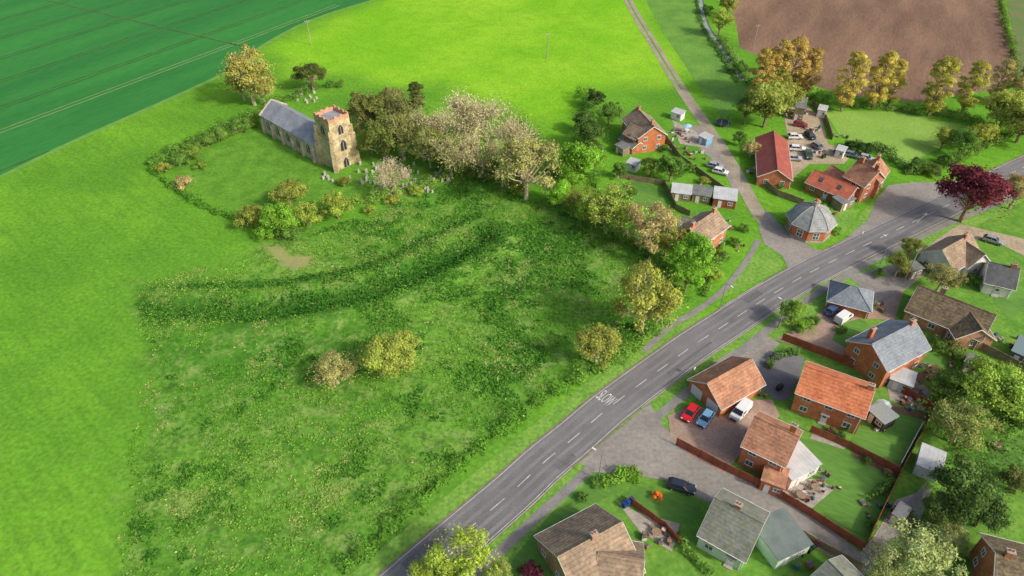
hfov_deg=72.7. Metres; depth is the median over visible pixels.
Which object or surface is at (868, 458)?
garden bush
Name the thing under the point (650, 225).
alder tree
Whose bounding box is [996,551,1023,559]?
ridge tiles
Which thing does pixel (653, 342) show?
footpath
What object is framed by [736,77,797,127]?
alder tree
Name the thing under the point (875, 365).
windows and doors
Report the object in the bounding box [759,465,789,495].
lean to
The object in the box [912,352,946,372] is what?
lawn
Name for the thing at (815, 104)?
garden fence
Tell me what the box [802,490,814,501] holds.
stacked garden boxes
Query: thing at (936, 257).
walls
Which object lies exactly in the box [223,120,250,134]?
churchyard bush
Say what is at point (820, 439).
patio
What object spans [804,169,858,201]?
farm outbuilding
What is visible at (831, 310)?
blue car
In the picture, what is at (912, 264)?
utility pole
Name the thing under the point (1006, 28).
field hedge
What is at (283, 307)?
nettle bank
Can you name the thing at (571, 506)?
lawn
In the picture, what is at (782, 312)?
street lamp
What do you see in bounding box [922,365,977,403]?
maple tree
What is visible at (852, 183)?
windows and doors
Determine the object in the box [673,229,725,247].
walls
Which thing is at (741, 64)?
bankside bush
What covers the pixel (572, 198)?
elder tree
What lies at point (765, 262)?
verge triangle
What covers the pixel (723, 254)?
garden bush
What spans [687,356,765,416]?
brick garage
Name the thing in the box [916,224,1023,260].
drive gravel
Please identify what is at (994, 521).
cypress tree
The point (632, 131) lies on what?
brick house wing
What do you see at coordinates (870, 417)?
door and window
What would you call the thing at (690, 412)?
red car
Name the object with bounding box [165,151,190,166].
churchyard bush
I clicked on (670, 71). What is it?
track centre grass
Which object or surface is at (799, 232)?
windows
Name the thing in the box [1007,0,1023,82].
field margin
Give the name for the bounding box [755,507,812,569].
house extension
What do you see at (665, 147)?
garden bush
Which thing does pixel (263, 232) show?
field bush
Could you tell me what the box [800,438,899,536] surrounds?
lawn
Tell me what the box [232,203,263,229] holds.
field bush
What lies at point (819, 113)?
door and window
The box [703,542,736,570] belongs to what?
windows and doors
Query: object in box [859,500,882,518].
stacked garden boxes
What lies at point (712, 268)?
flower bed
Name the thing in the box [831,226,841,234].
garden bush
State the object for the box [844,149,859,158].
grey car
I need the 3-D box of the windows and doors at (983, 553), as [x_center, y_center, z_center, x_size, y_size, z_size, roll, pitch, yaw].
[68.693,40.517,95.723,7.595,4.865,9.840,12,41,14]
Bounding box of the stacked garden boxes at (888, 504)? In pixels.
[884,501,897,511]
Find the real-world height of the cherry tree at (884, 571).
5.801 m
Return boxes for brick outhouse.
[823,165,844,180]
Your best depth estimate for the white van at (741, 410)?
120.15 m
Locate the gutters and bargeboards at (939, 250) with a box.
[918,237,974,269]
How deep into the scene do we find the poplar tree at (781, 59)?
206.62 m
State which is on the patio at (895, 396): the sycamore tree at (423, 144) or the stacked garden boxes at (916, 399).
the stacked garden boxes at (916, 399)
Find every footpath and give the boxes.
[468,463,596,575]
[642,239,760,352]
[652,195,1012,420]
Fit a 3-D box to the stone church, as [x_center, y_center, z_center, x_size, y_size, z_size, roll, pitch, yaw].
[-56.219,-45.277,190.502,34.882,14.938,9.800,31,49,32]
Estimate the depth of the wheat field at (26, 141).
246.93 m
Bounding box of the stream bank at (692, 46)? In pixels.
[646,0,757,118]
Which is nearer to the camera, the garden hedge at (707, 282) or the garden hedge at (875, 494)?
the garden hedge at (875, 494)
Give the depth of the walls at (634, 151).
191.17 m
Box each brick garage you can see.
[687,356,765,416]
[825,280,873,318]
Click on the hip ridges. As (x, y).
(814, 212)
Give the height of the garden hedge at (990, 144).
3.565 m
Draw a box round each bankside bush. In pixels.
[699,4,716,13]
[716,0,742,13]
[726,60,750,73]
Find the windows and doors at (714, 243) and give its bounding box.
[678,214,724,251]
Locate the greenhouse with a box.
[1009,335,1023,361]
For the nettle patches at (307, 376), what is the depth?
144.19 m
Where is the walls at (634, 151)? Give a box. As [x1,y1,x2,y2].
[631,145,637,153]
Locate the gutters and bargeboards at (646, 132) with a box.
[621,113,667,142]
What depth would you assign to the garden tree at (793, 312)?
136.03 m
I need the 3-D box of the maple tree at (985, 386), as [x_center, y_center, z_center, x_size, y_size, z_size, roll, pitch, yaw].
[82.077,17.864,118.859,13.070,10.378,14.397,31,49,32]
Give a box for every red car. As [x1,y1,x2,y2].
[680,402,699,422]
[793,120,807,127]
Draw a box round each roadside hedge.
[334,373,573,574]
[566,312,674,386]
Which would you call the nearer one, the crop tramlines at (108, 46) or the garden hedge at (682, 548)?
the garden hedge at (682, 548)
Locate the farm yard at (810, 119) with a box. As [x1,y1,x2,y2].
[784,106,849,177]
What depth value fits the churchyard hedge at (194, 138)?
196.95 m
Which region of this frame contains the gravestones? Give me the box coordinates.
[289,85,450,196]
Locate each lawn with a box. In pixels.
[507,472,623,575]
[616,484,703,524]
[617,181,667,207]
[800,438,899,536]
[826,110,967,163]
[832,319,872,347]
[850,413,925,464]
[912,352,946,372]
[918,432,1023,548]
[993,280,1023,319]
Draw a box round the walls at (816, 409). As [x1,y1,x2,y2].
[791,395,861,434]
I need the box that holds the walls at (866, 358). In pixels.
[843,342,924,387]
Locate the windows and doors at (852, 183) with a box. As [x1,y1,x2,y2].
[851,182,870,198]
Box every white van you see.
[729,397,752,422]
[833,309,853,324]
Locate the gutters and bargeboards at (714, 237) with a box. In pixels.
[677,210,729,241]
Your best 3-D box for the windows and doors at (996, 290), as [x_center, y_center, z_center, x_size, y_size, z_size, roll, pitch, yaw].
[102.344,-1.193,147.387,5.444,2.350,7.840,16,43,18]
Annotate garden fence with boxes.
[616,173,690,215]
[629,496,681,544]
[665,135,725,186]
[676,437,866,550]
[765,181,803,202]
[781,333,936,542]
[802,529,863,569]
[809,425,901,473]
[812,99,833,138]
[980,343,1023,370]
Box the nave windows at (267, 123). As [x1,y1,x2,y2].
[266,120,310,154]
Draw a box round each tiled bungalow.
[534,504,645,575]
[810,555,863,575]
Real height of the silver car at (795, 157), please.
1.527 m
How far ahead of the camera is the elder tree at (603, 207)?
156.47 m
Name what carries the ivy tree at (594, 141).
on the ground at (98, 230)
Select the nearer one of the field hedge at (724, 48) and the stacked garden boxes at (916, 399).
the stacked garden boxes at (916, 399)
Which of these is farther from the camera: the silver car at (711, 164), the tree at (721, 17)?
the tree at (721, 17)
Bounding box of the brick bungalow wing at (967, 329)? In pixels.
[946,312,997,348]
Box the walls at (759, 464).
[737,449,782,475]
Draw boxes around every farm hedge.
[836,97,1004,138]
[844,138,941,173]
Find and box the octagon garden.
[827,209,859,239]
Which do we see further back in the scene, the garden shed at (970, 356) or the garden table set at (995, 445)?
the garden shed at (970, 356)
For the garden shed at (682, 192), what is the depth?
173.11 m
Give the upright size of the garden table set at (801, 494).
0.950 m
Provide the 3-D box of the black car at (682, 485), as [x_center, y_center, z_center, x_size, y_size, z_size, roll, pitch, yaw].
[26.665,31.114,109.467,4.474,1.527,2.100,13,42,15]
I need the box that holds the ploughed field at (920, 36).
[732,0,1011,101]
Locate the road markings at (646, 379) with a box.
[382,157,1023,574]
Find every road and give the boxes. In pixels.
[379,155,1023,575]
[580,404,927,575]
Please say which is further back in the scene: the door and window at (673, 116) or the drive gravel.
the door and window at (673, 116)
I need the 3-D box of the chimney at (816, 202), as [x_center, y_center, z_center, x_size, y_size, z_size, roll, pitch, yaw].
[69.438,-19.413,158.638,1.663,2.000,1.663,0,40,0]
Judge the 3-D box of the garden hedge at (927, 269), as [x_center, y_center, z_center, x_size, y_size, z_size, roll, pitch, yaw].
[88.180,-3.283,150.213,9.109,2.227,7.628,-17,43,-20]
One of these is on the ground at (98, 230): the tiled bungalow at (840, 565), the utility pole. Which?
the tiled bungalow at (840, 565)
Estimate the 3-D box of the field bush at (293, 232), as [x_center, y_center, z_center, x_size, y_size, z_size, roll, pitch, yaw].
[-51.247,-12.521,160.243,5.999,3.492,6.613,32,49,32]
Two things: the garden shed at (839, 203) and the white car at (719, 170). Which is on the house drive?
the white car at (719, 170)
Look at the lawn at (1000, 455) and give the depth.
113.77 m
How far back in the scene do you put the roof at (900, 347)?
126.05 m
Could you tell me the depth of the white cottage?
144.60 m
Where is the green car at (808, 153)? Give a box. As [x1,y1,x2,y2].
[804,149,813,158]
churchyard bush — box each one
[154,162,172,172]
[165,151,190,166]
[179,144,203,157]
[192,159,206,168]
[193,132,216,148]
[208,128,231,141]
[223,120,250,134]
[239,115,259,127]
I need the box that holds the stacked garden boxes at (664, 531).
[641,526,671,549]
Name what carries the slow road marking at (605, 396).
on the road at (533, 471)
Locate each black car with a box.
[666,477,695,495]
[803,130,816,139]
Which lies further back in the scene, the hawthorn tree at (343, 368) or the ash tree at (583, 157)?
the ash tree at (583, 157)
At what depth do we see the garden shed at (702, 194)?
172.42 m
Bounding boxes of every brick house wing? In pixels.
[622,121,644,142]
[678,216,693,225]
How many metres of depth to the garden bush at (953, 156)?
184.39 m
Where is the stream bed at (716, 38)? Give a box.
[697,0,745,79]
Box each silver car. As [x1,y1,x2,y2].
[706,160,722,167]
[790,153,802,161]
[858,153,873,160]
[982,233,1003,245]
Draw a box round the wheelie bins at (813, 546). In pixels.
[807,540,819,553]
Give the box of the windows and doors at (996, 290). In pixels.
[981,273,1002,297]
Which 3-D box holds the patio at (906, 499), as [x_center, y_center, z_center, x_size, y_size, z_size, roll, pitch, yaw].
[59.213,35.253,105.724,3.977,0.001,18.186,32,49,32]
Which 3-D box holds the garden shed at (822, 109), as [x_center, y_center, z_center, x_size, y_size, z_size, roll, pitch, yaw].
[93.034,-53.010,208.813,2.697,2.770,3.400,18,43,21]
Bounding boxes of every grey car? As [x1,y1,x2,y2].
[810,141,825,150]
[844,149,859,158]
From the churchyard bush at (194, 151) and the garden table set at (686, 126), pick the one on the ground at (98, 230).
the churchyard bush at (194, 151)
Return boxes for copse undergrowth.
[904,394,1023,496]
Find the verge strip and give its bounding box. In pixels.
[848,201,874,231]
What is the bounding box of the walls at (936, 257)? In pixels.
[917,251,961,280]
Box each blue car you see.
[696,408,714,428]
[823,304,839,316]
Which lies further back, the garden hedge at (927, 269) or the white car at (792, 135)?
the white car at (792, 135)
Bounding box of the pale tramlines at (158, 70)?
[0,0,339,132]
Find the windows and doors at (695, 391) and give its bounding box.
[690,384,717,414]
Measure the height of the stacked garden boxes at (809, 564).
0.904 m
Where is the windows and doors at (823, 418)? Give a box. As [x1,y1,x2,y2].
[793,395,854,428]
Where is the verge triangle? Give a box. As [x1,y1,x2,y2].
[717,247,783,299]
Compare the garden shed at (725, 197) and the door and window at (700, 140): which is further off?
the door and window at (700, 140)
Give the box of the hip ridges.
[786,202,837,231]
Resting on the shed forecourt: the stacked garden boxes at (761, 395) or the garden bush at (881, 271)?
the garden bush at (881, 271)
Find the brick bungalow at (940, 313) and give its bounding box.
[902,284,996,350]
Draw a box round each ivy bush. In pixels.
[423,152,446,168]
[438,153,477,180]
[472,157,502,181]
[496,173,534,194]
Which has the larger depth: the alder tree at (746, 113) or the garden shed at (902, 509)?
the alder tree at (746, 113)
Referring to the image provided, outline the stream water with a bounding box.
[699,0,743,79]
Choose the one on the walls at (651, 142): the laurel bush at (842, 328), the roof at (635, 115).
the roof at (635, 115)
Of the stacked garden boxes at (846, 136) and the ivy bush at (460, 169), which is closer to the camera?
the ivy bush at (460, 169)
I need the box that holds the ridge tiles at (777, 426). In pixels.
[754,416,799,436]
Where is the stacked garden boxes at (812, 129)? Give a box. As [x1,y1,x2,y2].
[804,125,820,132]
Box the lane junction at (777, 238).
[759,209,820,267]
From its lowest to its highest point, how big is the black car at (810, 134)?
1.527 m
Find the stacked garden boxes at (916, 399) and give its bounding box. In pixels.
[907,392,925,407]
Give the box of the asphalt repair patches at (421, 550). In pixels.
[401,231,911,568]
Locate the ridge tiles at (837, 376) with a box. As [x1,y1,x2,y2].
[805,365,874,390]
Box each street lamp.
[592,447,601,476]
[777,297,785,327]
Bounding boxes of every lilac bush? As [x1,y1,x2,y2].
[540,179,573,206]
[557,167,586,186]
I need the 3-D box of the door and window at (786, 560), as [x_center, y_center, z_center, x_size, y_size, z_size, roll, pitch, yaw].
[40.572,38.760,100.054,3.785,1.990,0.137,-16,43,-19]
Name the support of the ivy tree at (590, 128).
on the ground at (98, 230)
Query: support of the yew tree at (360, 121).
on the ground at (98, 230)
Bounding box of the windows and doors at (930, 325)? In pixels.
[905,312,949,340]
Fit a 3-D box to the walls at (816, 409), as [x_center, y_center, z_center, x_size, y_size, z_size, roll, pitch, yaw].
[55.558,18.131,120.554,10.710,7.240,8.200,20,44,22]
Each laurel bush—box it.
[611,163,627,176]
[795,319,815,335]
[808,315,821,324]
[835,325,847,333]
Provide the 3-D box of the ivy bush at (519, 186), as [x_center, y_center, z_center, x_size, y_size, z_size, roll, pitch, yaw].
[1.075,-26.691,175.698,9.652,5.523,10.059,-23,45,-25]
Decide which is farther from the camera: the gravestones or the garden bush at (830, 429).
the gravestones
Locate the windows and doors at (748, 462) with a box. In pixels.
[743,451,776,467]
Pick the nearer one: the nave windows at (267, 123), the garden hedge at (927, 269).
the garden hedge at (927, 269)
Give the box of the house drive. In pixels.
[669,125,739,192]
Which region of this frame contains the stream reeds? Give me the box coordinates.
[694,0,739,81]
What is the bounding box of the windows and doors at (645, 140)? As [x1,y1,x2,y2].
[623,124,660,149]
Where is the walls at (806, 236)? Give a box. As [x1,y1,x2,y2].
[785,219,831,242]
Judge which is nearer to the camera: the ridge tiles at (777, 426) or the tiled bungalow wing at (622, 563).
the tiled bungalow wing at (622, 563)
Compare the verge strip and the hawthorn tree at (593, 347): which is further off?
the verge strip
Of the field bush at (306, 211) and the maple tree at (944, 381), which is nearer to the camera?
the maple tree at (944, 381)
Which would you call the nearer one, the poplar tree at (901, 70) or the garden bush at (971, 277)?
the garden bush at (971, 277)
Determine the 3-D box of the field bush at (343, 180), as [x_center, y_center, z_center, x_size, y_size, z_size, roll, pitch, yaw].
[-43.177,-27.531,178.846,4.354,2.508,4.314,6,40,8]
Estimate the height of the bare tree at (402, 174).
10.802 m
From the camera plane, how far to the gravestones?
181.99 m
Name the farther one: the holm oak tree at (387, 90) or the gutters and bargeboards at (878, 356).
the holm oak tree at (387, 90)
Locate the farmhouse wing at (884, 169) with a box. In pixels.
[864,153,889,197]
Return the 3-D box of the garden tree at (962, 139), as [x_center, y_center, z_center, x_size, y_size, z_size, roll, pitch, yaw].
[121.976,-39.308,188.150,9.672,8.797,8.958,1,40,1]
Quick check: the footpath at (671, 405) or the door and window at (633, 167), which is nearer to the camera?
the footpath at (671, 405)
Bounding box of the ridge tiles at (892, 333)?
[872,321,916,343]
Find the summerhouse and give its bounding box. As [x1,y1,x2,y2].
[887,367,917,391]
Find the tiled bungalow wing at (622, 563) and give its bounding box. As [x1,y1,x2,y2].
[597,540,644,575]
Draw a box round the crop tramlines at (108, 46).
[0,0,306,170]
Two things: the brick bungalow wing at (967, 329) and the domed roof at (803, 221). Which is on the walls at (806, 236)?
the domed roof at (803, 221)
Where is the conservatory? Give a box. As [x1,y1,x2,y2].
[786,441,821,488]
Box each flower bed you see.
[703,245,721,295]
[851,451,901,478]
[890,403,928,420]
[916,364,941,384]
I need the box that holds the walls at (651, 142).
[621,123,665,152]
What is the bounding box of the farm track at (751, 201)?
[624,0,764,224]
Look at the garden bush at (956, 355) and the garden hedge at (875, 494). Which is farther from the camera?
the garden bush at (956, 355)
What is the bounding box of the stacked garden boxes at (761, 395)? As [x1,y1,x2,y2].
[755,392,767,397]
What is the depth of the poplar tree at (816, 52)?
211.40 m
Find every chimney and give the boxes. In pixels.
[690,220,695,227]
[711,206,717,212]
[789,422,798,432]
[813,198,820,206]
[866,325,877,338]
[867,382,875,391]
[908,317,916,325]
[962,232,969,238]
[1003,547,1016,558]
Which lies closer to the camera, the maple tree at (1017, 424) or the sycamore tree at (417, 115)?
the maple tree at (1017, 424)
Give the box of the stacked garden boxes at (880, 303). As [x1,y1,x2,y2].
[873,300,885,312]
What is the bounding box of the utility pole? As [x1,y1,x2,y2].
[903,248,921,281]
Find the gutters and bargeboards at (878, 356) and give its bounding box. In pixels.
[845,319,931,372]
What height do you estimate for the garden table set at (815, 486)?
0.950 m
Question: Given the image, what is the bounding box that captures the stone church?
[259,99,359,172]
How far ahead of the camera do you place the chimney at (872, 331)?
125.80 m
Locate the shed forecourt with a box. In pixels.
[850,265,926,301]
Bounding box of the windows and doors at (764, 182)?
[753,159,784,184]
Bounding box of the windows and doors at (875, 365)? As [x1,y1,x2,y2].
[850,346,922,382]
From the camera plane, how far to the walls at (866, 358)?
126.60 m
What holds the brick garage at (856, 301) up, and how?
on the driveway at (823, 334)
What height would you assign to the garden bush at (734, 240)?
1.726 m
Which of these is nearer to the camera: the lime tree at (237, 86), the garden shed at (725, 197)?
the garden shed at (725, 197)
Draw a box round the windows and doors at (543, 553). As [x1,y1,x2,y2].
[541,548,559,575]
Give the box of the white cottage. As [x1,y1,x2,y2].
[978,261,1020,298]
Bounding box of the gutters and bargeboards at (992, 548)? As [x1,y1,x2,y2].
[979,532,1022,575]
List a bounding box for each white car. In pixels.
[712,166,728,175]
[787,132,802,139]
[789,144,805,151]
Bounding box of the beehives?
[686,150,706,159]
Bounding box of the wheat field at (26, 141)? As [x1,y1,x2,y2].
[0,0,368,174]
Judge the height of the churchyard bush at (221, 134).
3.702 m
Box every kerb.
[488,467,571,544]
[641,260,866,407]
[722,281,762,306]
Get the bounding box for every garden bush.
[576,491,588,503]
[589,475,602,488]
[658,144,669,151]
[683,163,696,172]
[698,176,711,183]
[708,269,723,282]
[717,250,732,262]
[729,237,741,246]
[738,223,750,232]
[764,360,773,366]
[826,426,837,432]
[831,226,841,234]
[831,430,847,442]
[843,140,860,151]
[853,142,873,153]
[864,456,873,464]
[866,518,879,530]
[872,268,886,277]
[882,467,893,475]
[906,156,928,170]
[921,161,944,177]
[929,338,946,351]
[937,152,965,165]
[946,350,962,362]
[965,273,982,286]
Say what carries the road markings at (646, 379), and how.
on the road at (533, 471)
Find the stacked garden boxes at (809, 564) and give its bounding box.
[793,554,814,570]
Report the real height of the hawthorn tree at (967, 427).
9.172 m
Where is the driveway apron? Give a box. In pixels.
[705,336,778,369]
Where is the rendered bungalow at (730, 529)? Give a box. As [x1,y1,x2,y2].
[696,488,769,570]
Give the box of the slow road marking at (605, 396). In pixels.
[596,390,616,404]
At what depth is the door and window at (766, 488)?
108.42 m
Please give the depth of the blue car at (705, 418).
119.29 m
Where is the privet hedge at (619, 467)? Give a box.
[615,465,643,484]
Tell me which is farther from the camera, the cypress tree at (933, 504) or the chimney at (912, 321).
the chimney at (912, 321)
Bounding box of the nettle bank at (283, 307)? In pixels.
[136,210,495,327]
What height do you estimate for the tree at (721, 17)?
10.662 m
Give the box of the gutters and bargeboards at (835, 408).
[794,360,874,433]
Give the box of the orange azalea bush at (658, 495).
[651,491,663,501]
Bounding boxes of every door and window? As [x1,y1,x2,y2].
[627,164,635,170]
[672,113,680,119]
[675,194,688,200]
[695,196,707,202]
[699,137,705,143]
[717,201,732,207]
[762,484,780,493]
[782,549,804,565]
[794,114,802,119]
[795,468,815,485]
[817,111,825,117]
[835,151,842,157]
[867,413,882,427]
[889,515,900,524]
[890,382,910,389]
[911,270,921,278]
[916,468,935,479]
[962,363,973,372]
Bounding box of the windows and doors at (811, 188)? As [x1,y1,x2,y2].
[809,186,853,200]
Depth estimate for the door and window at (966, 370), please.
128.44 m
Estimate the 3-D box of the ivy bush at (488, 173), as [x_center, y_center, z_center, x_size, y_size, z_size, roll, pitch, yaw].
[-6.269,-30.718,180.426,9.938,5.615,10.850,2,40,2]
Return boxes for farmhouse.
[842,155,885,202]
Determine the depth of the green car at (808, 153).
189.34 m
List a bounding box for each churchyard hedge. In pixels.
[144,99,267,167]
[146,164,240,220]
[170,106,256,155]
[269,79,343,102]
[318,166,476,214]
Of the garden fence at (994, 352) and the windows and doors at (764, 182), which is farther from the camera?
the windows and doors at (764, 182)
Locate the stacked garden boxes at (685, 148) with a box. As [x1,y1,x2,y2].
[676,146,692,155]
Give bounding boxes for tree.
[218,43,278,105]
[222,75,247,100]
[242,70,280,105]
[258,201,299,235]
[268,178,309,206]
[290,61,326,91]
[305,349,363,390]
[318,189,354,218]
[345,89,390,128]
[346,106,372,133]
[352,124,361,134]
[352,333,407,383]
[356,114,401,159]
[368,156,413,200]
[371,112,421,157]
[373,85,406,114]
[379,94,429,121]
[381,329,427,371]
[398,105,434,145]
[404,122,453,167]
[406,553,447,575]
[407,81,423,108]
[412,103,468,137]
[419,521,499,575]
[422,129,476,178]
[440,85,498,142]
[449,123,503,181]
[457,92,512,146]
[479,553,512,575]
[480,109,542,153]
[486,134,564,199]
[493,148,521,186]
[517,559,545,575]
[558,140,608,184]
[563,187,591,212]
[569,110,591,130]
[570,322,625,368]
[572,115,608,141]
[573,197,599,225]
[577,181,634,232]
[582,136,605,150]
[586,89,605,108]
[596,101,623,125]
[602,256,689,335]
[607,200,641,234]
[619,199,684,253]
[625,185,638,197]
[639,157,660,177]
[648,227,686,256]
[656,154,685,181]
[667,231,722,275]
[669,262,707,291]
[706,6,737,36]
[731,93,764,123]
[732,131,748,145]
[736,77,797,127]
[741,139,761,157]
[746,46,779,94]
[760,38,797,84]
[773,299,809,325]
[778,76,807,113]
[781,35,811,87]
[794,47,825,93]
[834,51,871,111]
[858,541,914,575]
[863,50,899,109]
[873,515,968,575]
[882,59,908,104]
[883,251,914,276]
[899,236,924,257]
[915,490,971,531]
[920,55,962,116]
[921,262,968,291]
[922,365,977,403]
[922,452,1012,528]
[924,397,1005,453]
[931,127,955,149]
[931,521,975,559]
[933,162,1018,222]
[948,128,982,152]
[953,354,1023,425]
[956,60,991,111]
[965,497,1014,536]
[966,122,1001,149]
[978,89,1023,129]
[978,396,1023,440]
[987,58,1017,98]
[997,464,1023,494]
[999,102,1023,142]
[1001,171,1023,209]
[1009,66,1023,93]
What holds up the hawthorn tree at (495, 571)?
on the ground at (98, 230)
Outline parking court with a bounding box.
[668,400,779,472]
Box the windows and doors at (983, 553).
[972,547,991,575]
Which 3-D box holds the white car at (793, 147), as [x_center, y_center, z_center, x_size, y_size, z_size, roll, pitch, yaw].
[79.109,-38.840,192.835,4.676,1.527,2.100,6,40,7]
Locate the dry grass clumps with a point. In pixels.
(322, 495)
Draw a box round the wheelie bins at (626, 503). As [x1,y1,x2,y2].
[621,496,634,508]
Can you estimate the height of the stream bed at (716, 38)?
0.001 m
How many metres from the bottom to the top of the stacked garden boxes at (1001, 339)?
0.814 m
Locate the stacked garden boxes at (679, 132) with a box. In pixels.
[670,128,681,134]
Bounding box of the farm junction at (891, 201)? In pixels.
[843,180,957,240]
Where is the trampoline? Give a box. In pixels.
[715,116,730,127]
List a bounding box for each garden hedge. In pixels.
[545,196,683,278]
[567,82,602,187]
[600,464,640,488]
[676,529,714,575]
[701,235,728,295]
[767,345,801,368]
[866,476,897,501]
[893,261,938,278]
[903,128,1018,174]
[905,510,937,571]
[928,333,1023,379]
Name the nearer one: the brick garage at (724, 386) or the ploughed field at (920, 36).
the brick garage at (724, 386)
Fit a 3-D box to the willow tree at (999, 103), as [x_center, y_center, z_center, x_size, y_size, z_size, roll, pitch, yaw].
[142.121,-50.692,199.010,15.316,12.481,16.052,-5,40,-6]
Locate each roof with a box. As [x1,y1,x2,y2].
[618,135,639,148]
[622,107,666,137]
[677,210,728,240]
[741,411,802,467]
[785,202,837,231]
[795,361,874,418]
[846,319,931,371]
[921,234,979,269]
[980,533,1023,575]
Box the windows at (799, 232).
[787,221,829,239]
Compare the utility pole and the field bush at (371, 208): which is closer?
the utility pole
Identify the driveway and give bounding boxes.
[755,350,803,399]
[776,290,903,354]
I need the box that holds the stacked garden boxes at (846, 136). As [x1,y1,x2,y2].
[833,133,848,138]
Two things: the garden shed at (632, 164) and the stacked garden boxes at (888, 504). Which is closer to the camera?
the stacked garden boxes at (888, 504)
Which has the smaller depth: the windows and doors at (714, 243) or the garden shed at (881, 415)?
the garden shed at (881, 415)
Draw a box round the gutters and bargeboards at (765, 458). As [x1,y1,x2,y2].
[740,413,802,471]
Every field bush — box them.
[171,175,197,189]
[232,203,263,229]
[252,224,273,240]
[274,225,302,241]
[292,200,324,227]
[337,176,352,185]
[363,204,376,214]
[384,194,399,204]
[407,185,424,195]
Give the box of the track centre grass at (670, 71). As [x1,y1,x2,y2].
[627,0,681,88]
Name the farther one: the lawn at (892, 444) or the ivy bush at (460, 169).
the ivy bush at (460, 169)
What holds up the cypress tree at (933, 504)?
on the lawn at (1000, 455)
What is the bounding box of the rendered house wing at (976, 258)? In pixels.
[959,241,989,277]
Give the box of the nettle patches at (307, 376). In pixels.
[127,177,649,575]
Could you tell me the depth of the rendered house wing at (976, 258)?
148.78 m
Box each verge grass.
[349,314,701,575]
[472,183,1023,575]
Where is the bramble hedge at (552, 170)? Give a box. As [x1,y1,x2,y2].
[501,108,566,181]
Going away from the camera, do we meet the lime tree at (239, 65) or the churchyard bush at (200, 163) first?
the churchyard bush at (200, 163)
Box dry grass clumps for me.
[116,178,649,570]
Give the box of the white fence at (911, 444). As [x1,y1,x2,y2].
[899,422,923,465]
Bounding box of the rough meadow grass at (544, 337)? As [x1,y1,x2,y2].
[117,178,690,575]
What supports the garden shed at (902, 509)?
on the patio at (906, 499)
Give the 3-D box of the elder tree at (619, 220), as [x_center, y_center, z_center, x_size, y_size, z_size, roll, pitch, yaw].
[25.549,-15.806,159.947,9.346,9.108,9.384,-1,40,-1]
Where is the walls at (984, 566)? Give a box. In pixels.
[969,537,994,575]
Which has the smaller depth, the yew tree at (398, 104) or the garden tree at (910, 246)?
the garden tree at (910, 246)
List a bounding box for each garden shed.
[614,140,631,156]
[625,157,640,172]
[670,182,692,201]
[671,107,685,120]
[691,184,713,204]
[698,131,713,145]
[712,186,737,208]
[816,104,828,117]
[830,194,856,211]
[834,144,847,158]
[866,401,899,431]
[889,501,912,526]
[900,260,924,279]
[912,442,946,482]
[961,352,983,374]
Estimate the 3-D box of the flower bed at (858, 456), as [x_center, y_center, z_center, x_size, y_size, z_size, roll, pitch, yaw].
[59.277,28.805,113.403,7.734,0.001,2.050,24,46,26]
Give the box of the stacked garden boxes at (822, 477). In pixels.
[811,468,841,489]
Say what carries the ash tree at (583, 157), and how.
on the ground at (98, 230)
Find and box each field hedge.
[715,34,835,104]
[997,0,1022,80]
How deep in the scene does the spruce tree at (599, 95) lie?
209.82 m
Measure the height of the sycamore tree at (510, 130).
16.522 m
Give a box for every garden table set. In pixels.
[648,523,665,540]
[681,124,691,133]
[791,488,810,502]
[805,479,825,495]
[876,399,891,407]
[911,381,922,391]
[987,439,1006,452]
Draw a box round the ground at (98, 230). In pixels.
[0,0,1023,575]
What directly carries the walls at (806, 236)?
on the ground at (98, 230)
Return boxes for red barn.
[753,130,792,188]
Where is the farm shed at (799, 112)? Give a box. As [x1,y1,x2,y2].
[792,97,807,120]
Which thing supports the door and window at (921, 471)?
in the garden shed at (927, 454)
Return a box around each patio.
[616,500,679,551]
[672,120,707,147]
[783,478,833,507]
[810,434,845,448]
[872,488,931,539]
[887,381,929,410]
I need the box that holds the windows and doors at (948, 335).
[946,332,974,345]
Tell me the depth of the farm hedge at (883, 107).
209.63 m
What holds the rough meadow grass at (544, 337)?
on the ground at (98, 230)
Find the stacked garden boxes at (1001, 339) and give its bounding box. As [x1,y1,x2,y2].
[993,332,1018,347]
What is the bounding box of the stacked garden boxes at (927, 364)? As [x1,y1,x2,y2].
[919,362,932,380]

